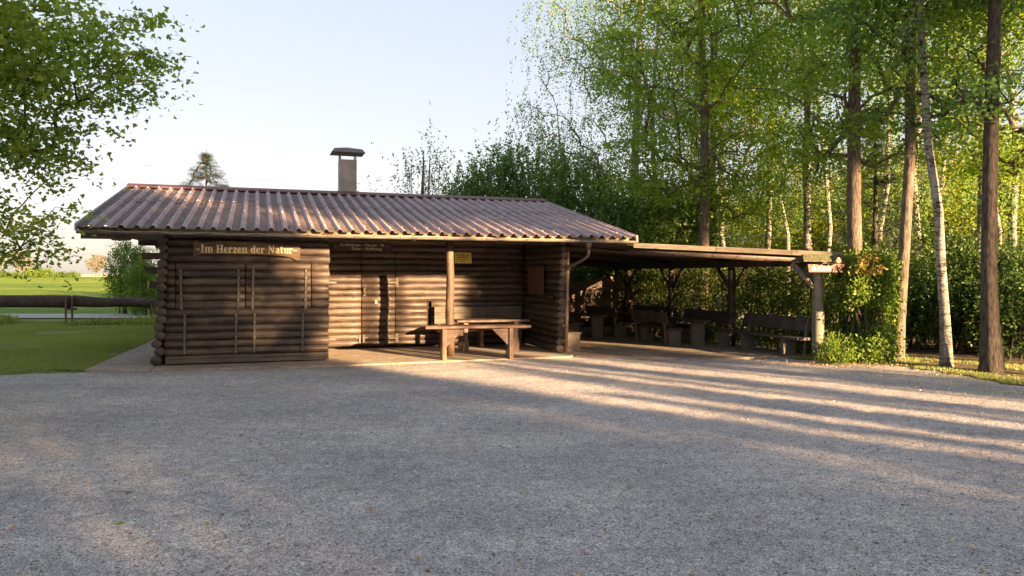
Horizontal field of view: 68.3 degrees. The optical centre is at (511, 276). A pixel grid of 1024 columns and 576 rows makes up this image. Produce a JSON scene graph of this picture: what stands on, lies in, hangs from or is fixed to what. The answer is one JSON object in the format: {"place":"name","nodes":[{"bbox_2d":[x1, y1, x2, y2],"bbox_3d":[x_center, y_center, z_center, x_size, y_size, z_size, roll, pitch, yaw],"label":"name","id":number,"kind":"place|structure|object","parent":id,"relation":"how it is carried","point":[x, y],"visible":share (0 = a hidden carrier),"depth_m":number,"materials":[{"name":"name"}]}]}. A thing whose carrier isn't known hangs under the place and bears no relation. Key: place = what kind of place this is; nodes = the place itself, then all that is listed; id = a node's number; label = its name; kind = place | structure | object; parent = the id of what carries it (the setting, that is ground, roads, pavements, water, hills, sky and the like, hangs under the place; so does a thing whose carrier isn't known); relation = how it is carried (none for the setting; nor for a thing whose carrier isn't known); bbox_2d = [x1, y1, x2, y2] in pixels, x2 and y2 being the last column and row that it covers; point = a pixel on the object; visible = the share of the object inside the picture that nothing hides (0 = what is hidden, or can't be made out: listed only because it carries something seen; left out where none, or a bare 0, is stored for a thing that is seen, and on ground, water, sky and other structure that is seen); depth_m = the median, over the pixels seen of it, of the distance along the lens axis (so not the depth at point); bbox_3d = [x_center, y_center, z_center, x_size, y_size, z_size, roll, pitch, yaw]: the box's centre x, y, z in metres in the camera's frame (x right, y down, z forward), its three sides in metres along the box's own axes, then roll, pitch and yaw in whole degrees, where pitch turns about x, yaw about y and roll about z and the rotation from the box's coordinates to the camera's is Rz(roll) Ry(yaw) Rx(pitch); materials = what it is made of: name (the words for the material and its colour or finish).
{"place":"outdoors","nodes":[
{"label":"outdoors","id":0,"kind":"place"},
{"bbox_2d":[84,339,155,371],"bbox_3d":[-8.207,1.720,16.942,1.105,0.120,7.890,0,0,-19],"label":"concrete side strip","id":1,"kind":"object","parent":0,"point":[140,356],"visible":0.47,"depth_m":14.56,"materials":[{"name":"grey concrete"}]},
{"bbox_2d":[151,343,572,371],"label":"concrete terrace","id":2,"kind":"structure","parent":0,"point":[365,356],"depth_m":15.57,"materials":[{"name":"grey concrete"}]},
{"bbox_2d":[74,147,637,364],"bbox_3d":[-4.088,-0.881,19.680,10.715,5.078,10.921,0,0,-19],"label":"grill hut","id":3,"kind":"object","parent":2,"relation":"on","point":[318,299],"visible":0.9,"depth_m":15.99,"materials":[{"name":"brown wood"}]},
{"bbox_2d":[193,241,299,260],"bbox_3d":[-5.063,-0.492,14.454,1.930,0.360,0.045,0,0,-19],"label":"carved sign","id":4,"kind":"object","parent":3,"relation":"attached to","point":[237,247],"visible":1,"depth_m":14.43,"materials":[{"name":"brown wood"}]},
{"bbox_2d":[328,251,360,346],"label":"wall","id":5,"kind":"structure","parent":3,"relation":"in","point":[344,309],"depth_m":17.33,"materials":[{"name":"brown wood"}]},
{"bbox_2d":[332,242,391,251],"bbox_3d":[-3.461,-0.680,17.428,1.360,0.217,0.038,0,0,-19],"label":"club sign","id":6,"kind":"object","parent":3,"relation":"attached to","point":[364,247],"visible":1,"depth_m":17.41,"materials":[{"name":"brown wood"}]},
{"bbox_2d":[361,251,398,346],"bbox_3d":[-3.077,0.523,17.604,0.847,2.226,0.208,0,0,-19],"label":"door","id":7,"kind":"structure","parent":3,"relation":"in","point":[379,282],"depth_m":17.57,"materials":[{"name":"brown wood"}]},
{"bbox_2d":[454,252,471,263],"bbox_3d":[-1.179,-0.445,18.186,0.430,0.265,0.018,0,0,-19],"label":"warning sign","id":8,"kind":"object","parent":3,"relation":"attached to","point":[462,257],"visible":1,"depth_m":18.18,"materials":[{"name":"yellow metal"}]},
{"bbox_2d":[528,266,552,297],"bbox_3d":[0.637,0.114,17.406,0.050,0.715,1.520,0,0,-19],"label":"notice board","id":9,"kind":"object","parent":3,"relation":"attached to","point":[535,279],"visible":1,"depth_m":17.61,"materials":[{"name":"brown wood"}]},
{"bbox_2d":[425,324,530,359],"bbox_3d":[-0.715,1.332,15.446,2.150,0.689,0.538,0,0,-12],"label":"timber table","id":10,"kind":"object","parent":2,"relation":"on","point":[449,334],"visible":1,"depth_m":15.25,"materials":[{"name":"brown wood"}]},
{"bbox_2d":[434,306,526,346],"bbox_3d":[-0.767,1.199,18.092,2.200,0.954,0.488,0,0,-19],"label":"bench","id":11,"kind":"object","parent":2,"relation":"on","point":[480,312],"depth_m":18.20,"materials":[{"name":"brown wood"}]},
{"bbox_2d":[454,318,529,352],"bbox_3d":[-0.487,1.318,17.040,1.680,0.718,0.656,0,0,-17],"label":"timber table","id":12,"kind":"object","parent":2,"relation":"on","point":[463,343],"visible":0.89,"depth_m":16.86,"materials":[{"name":"brown wood"}]},
{"bbox_2d":[0,277,780,341],"bbox_3d":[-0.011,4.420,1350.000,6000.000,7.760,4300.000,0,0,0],"label":"meadow ground","id":13,"kind":"structure","parent":0,"point":[88,286],"depth_m":79.84,"materials":[{"name":"green plant"}]},
{"bbox_2d":[7,248,35,274],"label":"blossoming tree","id":14,"kind":"object","parent":13,"relation":"on","point":[18,266],"visible":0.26,"depth_m":234.33,"materials":[{"name":"brown plant"}]},
{"bbox_2d":[23,266,52,276],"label":"field bush","id":15,"kind":"object","parent":13,"relation":"on","point":[29,272],"visible":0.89,"depth_m":233.11,"materials":[{"name":"green plant"}]},
{"bbox_2d":[37,267,58,276],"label":"field bush","id":16,"kind":"object","parent":13,"relation":"on","point":[51,271],"visible":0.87,"depth_m":234.07,"materials":[{"name":"green plant"}]},
{"bbox_2d":[64,270,80,276],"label":"field bush","id":17,"kind":"object","parent":13,"relation":"on","point":[73,274],"visible":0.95,"depth_m":236.34,"materials":[{"name":"green plant"}]},
{"bbox_2d":[85,253,107,276],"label":"blossoming tree","id":18,"kind":"object","parent":13,"relation":"on","point":[94,264],"visible":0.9,"depth_m":238.84,"materials":[{"name":"beige plant"}]},
{"bbox_2d":[0,0,204,290],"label":"maple tree","id":19,"kind":"object","parent":13,"relation":"on","point":[26,36],"visible":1,"depth_m":9.50,"materials":[{"name":"green plant"}]},
{"bbox_2d":[95,241,158,313],"bbox_3d":[-16.745,-0.038,33.061,2.437,3.509,2.607,0,0,0],"label":"round bush","id":20,"kind":"object","parent":13,"relation":"on","point":[122,254],"visible":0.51,"depth_m":32.54,"materials":[{"name":"green plant"}]},
{"bbox_2d":[117,257,158,315],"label":"round bush","id":21,"kind":"object","parent":13,"relation":"on","point":[141,278],"visible":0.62,"depth_m":31.19,"materials":[{"name":"green plant"}]},
{"bbox_2d":[127,151,230,310],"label":"spruce tree","id":22,"kind":"object","parent":13,"relation":"on","point":[206,157],"visible":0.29,"depth_m":35.81,"materials":[{"name":"green plant"}]},
{"bbox_2d":[494,0,766,244],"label":"birch tree","id":23,"kind":"object","parent":13,"relation":"on","point":[577,39],"visible":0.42,"depth_m":25.66,"materials":[{"name":"green plant"}]},
{"bbox_2d":[571,144,697,307],"bbox_3d":[4.023,-1.267,25.247,4.406,6.072,4.115,0,0,0],"label":"leafy tree","id":24,"kind":"object","parent":13,"relation":"on","point":[621,216],"visible":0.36,"depth_m":24.26,"materials":[{"name":"green plant"}]},
{"bbox_2d":[611,150,734,322],"bbox_3d":[5.535,-1.339,25.383,3.919,6.222,4.011,0,0,23],"label":"leafy tree","id":25,"kind":"object","parent":13,"relation":"on","point":[689,232],"visible":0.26,"depth_m":24.55,"materials":[{"name":"green plant"}]},
{"bbox_2d":[560,0,839,339],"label":"maple tree","id":26,"kind":"object","parent":13,"relation":"on","point":[702,183],"visible":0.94,"depth_m":20.89,"materials":[{"name":"green plant"}]},
{"bbox_2d":[0,314,795,318],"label":"path","id":27,"kind":"structure","parent":0,"point":[74,315],"depth_m":30.91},
{"bbox_2d":[0,319,836,374],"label":"lawn","id":28,"kind":"structure","parent":0,"point":[116,353],"depth_m":17.10,"materials":[{"name":"green plant"}]},
{"bbox_2d":[0,368,83,375],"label":"creeping grass","id":29,"kind":"structure","parent":28,"relation":"on","point":[39,372],"depth_m":13.12,"materials":[{"name":"plant"}]},
{"bbox_2d":[0,320,155,372],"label":"lawn grass","id":30,"kind":"structure","parent":28,"relation":"on","point":[24,336],"depth_m":18.81,"materials":[{"name":"green plant"}]},
{"bbox_2d":[0,295,155,322],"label":"rail fence","id":31,"kind":"object","parent":28,"relation":"on","point":[68,302],"visible":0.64,"depth_m":26.09,"materials":[{"name":"brown wood"}]},
{"bbox_2d":[0,313,157,324],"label":"tall grass","id":32,"kind":"structure","parent":28,"relation":"on","point":[13,319],"depth_m":25.40,"materials":[{"name":"green plant"}]},
{"bbox_2d":[371,101,465,195],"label":"cherry tree","id":33,"kind":"object","parent":28,"relation":"on","point":[423,171],"visible":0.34,"depth_m":26.89,"materials":[{"name":"green plant"}]},
{"bbox_2d":[445,121,536,197],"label":"leafy tree","id":34,"kind":"object","parent":28,"relation":"on","point":[487,180],"visible":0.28,"depth_m":28.34,"materials":[{"name":"green plant"}]},
{"bbox_2d":[469,116,587,278],"bbox_3d":[0.749,-2.130,27.901,4.751,7.771,4.312,0,0,0],"label":"leafy tree","id":35,"kind":"object","parent":28,"relation":"on","point":[531,183],"visible":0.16,"depth_m":27.54,"materials":[{"name":"green plant"}]},
{"bbox_2d":[529,118,630,289],"bbox_3d":[2.534,-1.924,27.064,4.284,7.369,4.685,0,0,0],"label":"leafy tree","id":36,"kind":"object","parent":28,"relation":"on","point":[557,196],"visible":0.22,"depth_m":26.21,"materials":[{"name":"green plant"}]},
{"bbox_2d":[658,0,798,307],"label":"birch tree","id":37,"kind":"object","parent":28,"relation":"on","point":[722,228],"visible":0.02,"depth_m":28.06,"materials":[{"name":"green plant"}]},
{"bbox_2d":[0,341,1023,575],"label":"gravel yard","id":38,"kind":"structure","parent":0,"point":[589,372],"depth_m":6.68,"materials":[{"name":"grey gravel"}]},
{"bbox_2d":[82,356,798,372],"bbox_3d":[-0.756,1.703,14.940,14.114,0.060,1.383,0,0,-11],"label":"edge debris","id":39,"kind":"object","parent":38,"relation":"on","point":[441,362],"visible":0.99,"depth_m":14.70,"materials":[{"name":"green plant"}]},
{"bbox_2d":[4,360,1023,575],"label":"scattered leaf bits","id":40,"kind":"object","parent":38,"relation":"on","point":[518,559],"visible":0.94,"depth_m":6.62,"materials":[{"name":"brown plant"}]},
{"bbox_2d":[685,358,937,368],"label":"leaf litter","id":41,"kind":"object","parent":38,"relation":"on","point":[818,363],"visible":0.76,"depth_m":14.66,"materials":[{"name":"brown plant"}]},
{"bbox_2d":[923,370,1023,400],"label":"grass","id":42,"kind":"structure","parent":38,"relation":"on","point":[980,385],"depth_m":11.62,"materials":[{"name":"green plant"}]},
{"bbox_2d":[0,0,1023,274],"label":"sky","id":43,"kind":"structure","parent":0,"point":[280,85],"materials":[{"name":"blue"}]},
{"bbox_2d":[565,265,641,302],"bbox_3d":[1.459,0.288,25.613,6.156,2.949,1.963,0,0,-19],"label":"hedge","id":44,"kind":"object","parent":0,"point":[584,274],"visible":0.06,"depth_m":25.62,"materials":[{"name":"green plant"}]},
{"bbox_2d":[563,327,810,358],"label":"shelter floor","id":45,"kind":"structure","parent":0,"point":[609,344],"depth_m":17.23,"materials":[{"name":"grey concrete"}]},
{"bbox_2d":[563,324,581,350],"bbox_3d":[0.997,1.250,17.866,0.535,0.869,2.000,0,0,-19],"label":"wooden litter bin","id":46,"kind":"object","parent":45,"relation":"on","point":[573,340],"visible":0.12,"depth_m":16.96,"materials":[{"name":"brown wood"}]},
{"bbox_2d":[563,310,583,331],"bbox_3d":[1.382,1.251,21.371,0.536,0.869,2.000,0,0,-19],"label":"plank bench","id":47,"kind":"object","parent":45,"relation":"on","point":[573,326],"visible":0.2,"depth_m":20.62,"materials":[{"name":"brown wood"}]},
{"bbox_2d":[569,312,607,337],"bbox_3d":[2.096,1.367,21.505,0.428,0.634,2.000,0,0,-19],"label":"table","id":48,"kind":"object","parent":45,"relation":"on","point":[596,325],"visible":0.88,"depth_m":20.74,"materials":[{"name":"brown wood"}]},
{"bbox_2d":[563,277,634,327],"bbox_3d":[1.950,0.790,23.667,4.200,1.750,0.148,0,0,-19],"label":"board screen","id":49,"kind":"object","parent":45,"relation":"on","point":[579,300],"visible":0.23,"depth_m":23.85,"materials":[{"name":"brown wood"}]},
{"bbox_2d":[585,304,631,336],"bbox_3d":[2.739,1.254,21.721,0.532,0.869,2.000,0,0,-19],"label":"plank bench","id":50,"kind":"object","parent":45,"relation":"on","point":[620,327],"visible":0.73,"depth_m":21.06,"materials":[{"name":"brown wood"}]},
{"bbox_2d":[611,311,646,336],"bbox_3d":[3.359,1.370,21.824,0.437,0.634,2.000,0,0,-19],"label":"table","id":51,"kind":"object","parent":45,"relation":"on","point":[620,315],"visible":0.32,"depth_m":22.03,"materials":[{"name":"brown wood"}]},
{"bbox_2d":[623,303,673,336],"bbox_3d":[3.930,1.257,22.069,0.537,0.869,2.300,0,0,-19],"label":"plank bench","id":52,"kind":"object","parent":45,"relation":"on","point":[656,332],"visible":0.34,"depth_m":21.98,"materials":[{"name":"brown wood"}]},
{"bbox_2d":[629,308,682,345],"bbox_3d":[3.644,1.256,19.282,0.534,0.869,1.900,0,0,-19],"label":"plank bench","id":53,"kind":"object","parent":45,"relation":"on","point":[672,335],"visible":1,"depth_m":19.05,"materials":[{"name":"brown wood"}]},
{"bbox_2d":[662,316,709,345],"bbox_3d":[4.313,1.373,19.149,0.435,0.634,1.880,0,0,-19],"label":"table","id":54,"kind":"object","parent":45,"relation":"on","point":[697,332],"visible":0.81,"depth_m":18.44,"materials":[{"name":"brown wood"}]},
{"bbox_2d":[565,242,843,357],"bbox_3d":[2.903,0.450,19.372,4.970,2.455,9.957,0,0,-19],"label":"open shelter","id":55,"kind":"object","parent":45,"relation":"on","point":[661,257],"visible":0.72,"depth_m":17.14,"materials":[{"name":"brown wood"}]},
{"bbox_2d":[791,254,848,271],"bbox_3d":[6.214,-0.262,15.024,1.200,0.355,0.460,0,0,-15],"label":"sign","id":56,"kind":"object","parent":55,"relation":"attached to","point":[827,258],"visible":1,"depth_m":14.99,"materials":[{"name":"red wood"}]},
{"bbox_2d":[675,307,737,346],"bbox_3d":[4.875,1.260,19.258,0.535,0.869,2.330,0,0,-19],"label":"plank bench","id":57,"kind":"object","parent":45,"relation":"on","point":[724,337],"visible":0.76,"depth_m":18.94,"materials":[{"name":"brown wood"}]},
{"bbox_2d":[728,312,811,356],"bbox_3d":[5.726,1.262,16.722,0.537,0.869,2.420,0,0,-19],"label":"plank bench","id":58,"kind":"object","parent":45,"relation":"on","point":[788,342],"visible":0.98,"depth_m":16.56,"materials":[{"name":"brown wood"}]},
{"bbox_2d":[649,297,1023,385],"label":"woodland floor","id":59,"kind":"structure","parent":0,"point":[930,352],"depth_m":15.59,"materials":[{"name":"soil"}]},
{"bbox_2d":[429,151,492,195],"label":"leafy tree","id":60,"kind":"object","parent":59,"relation":"on","point":[459,193],"visible":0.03,"depth_m":29.66,"materials":[{"name":"green plant"}]},
{"bbox_2d":[568,0,722,304],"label":"birch tree","id":61,"kind":"object","parent":59,"relation":"on","point":[653,83],"visible":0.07,"depth_m":27.62,"materials":[{"name":"green plant"}]},
{"bbox_2d":[645,0,730,316],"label":"birch tree","id":62,"kind":"object","parent":59,"relation":"on","point":[677,63],"visible":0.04,"depth_m":29.65,"materials":[{"name":"green plant"}]},
{"bbox_2d":[618,0,823,322],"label":"maple tree","id":63,"kind":"object","parent":59,"relation":"on","point":[735,217],"visible":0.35,"depth_m":24.21,"materials":[{"name":"green plant"}]},
{"bbox_2d":[686,183,762,291],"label":"lime tree","id":64,"kind":"object","parent":59,"relation":"on","point":[735,230],"visible":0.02,"depth_m":58.53,"materials":[{"name":"green plant"}]},
{"bbox_2d":[614,250,845,353],"bbox_3d":[5.364,0.561,20.837,1.484,2.424,10.446,0,0,-19],"label":"hedge","id":65,"kind":"object","parent":59,"relation":"on","point":[792,300],"visible":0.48,"depth_m":18.83,"materials":[{"name":"green plant"}]},
{"bbox_2d":[694,192,776,288],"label":"lime tree","id":66,"kind":"object","parent":59,"relation":"on","point":[754,245],"visible":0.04,"depth_m":51.01,"materials":[{"name":"green plant"}]},
{"bbox_2d":[691,0,840,330],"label":"birch tree","id":67,"kind":"object","parent":59,"relation":"on","point":[769,224],"visible":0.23,"depth_m":24.78,"materials":[{"name":"green plant"}]},
{"bbox_2d":[718,167,834,302],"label":"lime tree","id":68,"kind":"object","parent":59,"relation":"on","point":[745,245],"visible":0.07,"depth_m":43.05,"materials":[{"name":"green plant"}]},
{"bbox_2d":[748,5,843,315],"bbox_3d":[11.497,-5.974,31.348,4.637,15.604,4.293,0,0,19],"label":"birch tree","id":69,"kind":"object","parent":59,"relation":"on","point":[787,239],"visible":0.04,"depth_m":31.06,"materials":[{"name":"green plant"}]},
{"bbox_2d":[712,0,901,295],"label":"birch tree","id":70,"kind":"object","parent":59,"relation":"on","point":[807,226],"visible":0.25,"depth_m":23.01,"materials":[{"name":"green plant"}]},
{"bbox_2d":[760,0,868,322],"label":"birch tree","id":71,"kind":"object","parent":59,"relation":"on","point":[829,224],"visible":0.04,"depth_m":26.93,"materials":[{"name":"green plant"}]},
{"bbox_2d":[730,142,899,298],"bbox_3d":[15.834,-3.059,39.995,8.905,9.736,9.439,0,0,-25],"label":"lime tree","id":72,"kind":"object","parent":59,"relation":"on","point":[776,241],"visible":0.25,"depth_m":39.36,"materials":[{"name":"green plant"}]},
{"bbox_2d":[730,0,920,293],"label":"birch tree","id":73,"kind":"object","parent":59,"relation":"on","point":[783,183],"visible":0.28,"depth_m":23.31,"materials":[{"name":"green plant"}]},
{"bbox_2d":[810,330,860,364],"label":"shrub","id":74,"kind":"object","parent":59,"relation":"on","point":[838,355],"visible":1,"depth_m":14.77,"materials":[{"name":"green plant"}]},
{"bbox_2d":[795,168,897,251],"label":"lime tree","id":75,"kind":"object","parent":59,"relation":"on","point":[833,218],"visible":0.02,"depth_m":47.16,"materials":[{"name":"green plant"}]},
{"bbox_2d":[678,0,1023,344],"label":"maple tree","id":76,"kind":"object","parent":59,"relation":"on","point":[852,160],"visible":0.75,"depth_m":16.40,"materials":[{"name":"green plant"}]},
{"bbox_2d":[791,201,920,331],"bbox_3d":[10.072,-0.309,22.567,3.792,4.197,4.232,0,0,-7],"label":"undergrowth bush","id":77,"kind":"object","parent":59,"relation":"on","point":[867,238],"visible":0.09,"depth_m":22.23,"materials":[{"name":"green plant"}]},
{"bbox_2d":[824,242,907,363],"bbox_3d":[7.249,0.534,15.376,1.678,2.487,1.804,0,0,0],"label":"beech bush","id":78,"kind":"object","parent":59,"relation":"on","point":[862,298],"visible":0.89,"depth_m":15.05,"materials":[{"name":"green plant"}]},
{"bbox_2d":[849,250,888,277],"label":"reddish shrub","id":79,"kind":"object","parent":78,"relation":"on","point":[870,270],"visible":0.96,"depth_m":14.85,"materials":[{"name":"brown plant"}]},
{"bbox_2d":[825,102,924,257],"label":"spruce tree","id":80,"kind":"object","parent":59,"relation":"on","point":[875,230],"visible":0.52,"depth_m":20.92,"materials":[{"name":"green plant"}]},
{"bbox_2d":[832,26,921,223],"bbox_3d":[17.367,-5.960,35.615,4.637,15.604,4.293,0,0,-13],"label":"birch tree","id":81,"kind":"object","parent":59,"relation":"on","point":[899,133],"visible":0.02,"depth_m":35.87,"materials":[{"name":"green plant"}]},
{"bbox_2d":[797,137,970,258],"bbox_3d":[18.804,-2.768,38.004,8.380,9.162,8.882,0,0,9],"label":"lime tree","id":82,"kind":"object","parent":59,"relation":"on","point":[845,208],"visible":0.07,"depth_m":37.84,"materials":[{"name":"green plant"}]},
{"bbox_2d":[830,0,946,239],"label":"birch tree","id":83,"kind":"object","parent":59,"relation":"on","point":[880,227],"visible":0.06,"depth_m":29.70,"materials":[{"name":"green plant"}]},
{"bbox_2d":[826,193,960,333],"bbox_3d":[12.109,-0.392,23.475,4.154,4.377,4.635,0,0,-28],"label":"undergrowth bush","id":84,"kind":"object","parent":59,"relation":"on","point":[883,226],"visible":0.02,"depth_m":23.03,"materials":[{"name":"green plant"}]},
{"bbox_2d":[776,343,1023,384],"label":"verge grass","id":85,"kind":"structure","parent":59,"relation":"on","point":[985,375],"depth_m":13.95,"materials":[{"name":"green plant"}]},
{"bbox_2d":[779,0,1023,372],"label":"oak tree","id":86,"kind":"object","parent":59,"relation":"on","point":[991,356],"visible":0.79,"depth_m":13.58,"materials":[{"name":"green plant"}]},
{"bbox_2d":[841,153,974,220],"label":"lime tree","id":87,"kind":"object","parent":59,"relation":"on","point":[900,200],"visible":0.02,"depth_m":43.98,"materials":[{"name":"green plant"}]},
{"bbox_2d":[794,0,1023,361],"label":"alder tree","id":88,"kind":"object","parent":59,"relation":"on","point":[906,208],"visible":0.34,"depth_m":15.26,"materials":[{"name":"green plant"}]},
{"bbox_2d":[862,212,980,349],"bbox_3d":[9.862,0.059,18.683,3.431,3.435,3.829,0,0,41],"label":"undergrowth bush","id":89,"kind":"object","parent":59,"relation":"on","point":[913,276],"visible":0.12,"depth_m":18.18,"materials":[{"name":"green plant"}]},
{"bbox_2d":[881,0,968,239],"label":"birch tree","id":90,"kind":"object","parent":59,"relation":"on","point":[943,169],"visible":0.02,"depth_m":33.03,"materials":[{"name":"green plant"}]},
{"bbox_2d":[829,0,1022,366],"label":"birch tree","id":91,"kind":"object","parent":59,"relation":"on","point":[945,349],"visible":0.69,"depth_m":14.31,"materials":[{"name":"green plant"}]},
{"bbox_2d":[832,357,1022,393],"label":"leaf litter","id":92,"kind":"object","parent":59,"relation":"on","point":[936,374],"visible":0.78,"depth_m":13.18,"materials":[{"name":"plant"}]},
{"bbox_2d":[843,1,1017,255],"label":"birch tree","id":93,"kind":"object","parent":59,"relation":"on","point":[916,180],"visible":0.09,"depth_m":26.53,"materials":[{"name":"green plant"}]},
{"bbox_2d":[845,105,1023,252],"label":"lime tree","id":94,"kind":"object","parent":59,"relation":"on","point":[953,188],"visible":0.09,"depth_m":35.21,"materials":[{"name":"green plant"}]},
{"bbox_2d":[865,1,1023,341],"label":"birch tree","id":95,"kind":"object","parent":59,"relation":"on","point":[981,120],"visible":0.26,"depth_m":19.67,"materials":[{"name":"green plant"}]},
{"bbox_2d":[876,0,1023,202],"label":"maple tree","id":96,"kind":"object","parent":59,"relation":"on","point":[1014,166],"visible":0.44,"depth_m":18.51,"materials":[{"name":"green plant"}]},
{"bbox_2d":[880,180,1023,330],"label":"tree","id":97,"kind":"object","parent":59,"relation":"on","point":[952,238],"visible":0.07,"depth_m":21.48,"materials":[{"name":"green plant"}]},
{"bbox_2d":[891,251,1021,354],"bbox_3d":[10.021,0.548,17.684,3.426,2.427,3.070,0,0,0],"label":"undergrowth bush","id":98,"kind":"object","parent":59,"relation":"on","point":[920,296],"visible":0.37,"depth_m":17.01,"materials":[{"name":"green plant"}]},
{"bbox_2d":[905,198,1023,354],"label":"undergrowth bush","id":99,"kind":"object","parent":59,"relation":"on","point":[975,254],"visible":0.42,"depth_m":16.74,"materials":[{"name":"green plant"}]},
{"bbox_2d":[918,2,1023,252],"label":"birch tree","id":100,"kind":"object","parent":59,"relation":"on","point":[1013,228],"visible":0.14,"depth_m":21.21,"materials":[{"name":"green plant"}]},
{"bbox_2d":[919,136,1023,254],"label":"lime tree","id":101,"kind":"object","parent":59,"relation":"on","point":[951,205],"visible":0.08,"depth_m":33.07,"materials":[{"name":"green plant"}]},
{"bbox_2d":[949,209,1023,357],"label":"undergrowth bush","id":102,"kind":"object","parent":59,"relation":"on","point":[998,270],"visible":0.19,"depth_m":16.61,"materials":[{"name":"green plant"}]},
{"bbox_2d":[949,247,1023,360],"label":"undergrowth bush","id":103,"kind":"object","parent":59,"relation":"on","point":[1011,309],"visible":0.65,"depth_m":15.52,"materials":[{"name":"green plant"}]},
{"bbox_2d":[951,2,1023,248],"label":"birch tree","id":104,"kind":"object","parent":59,"relation":"on","point":[999,224],"visible":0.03,"depth_m":28.03,"materials":[{"name":"green plant"}]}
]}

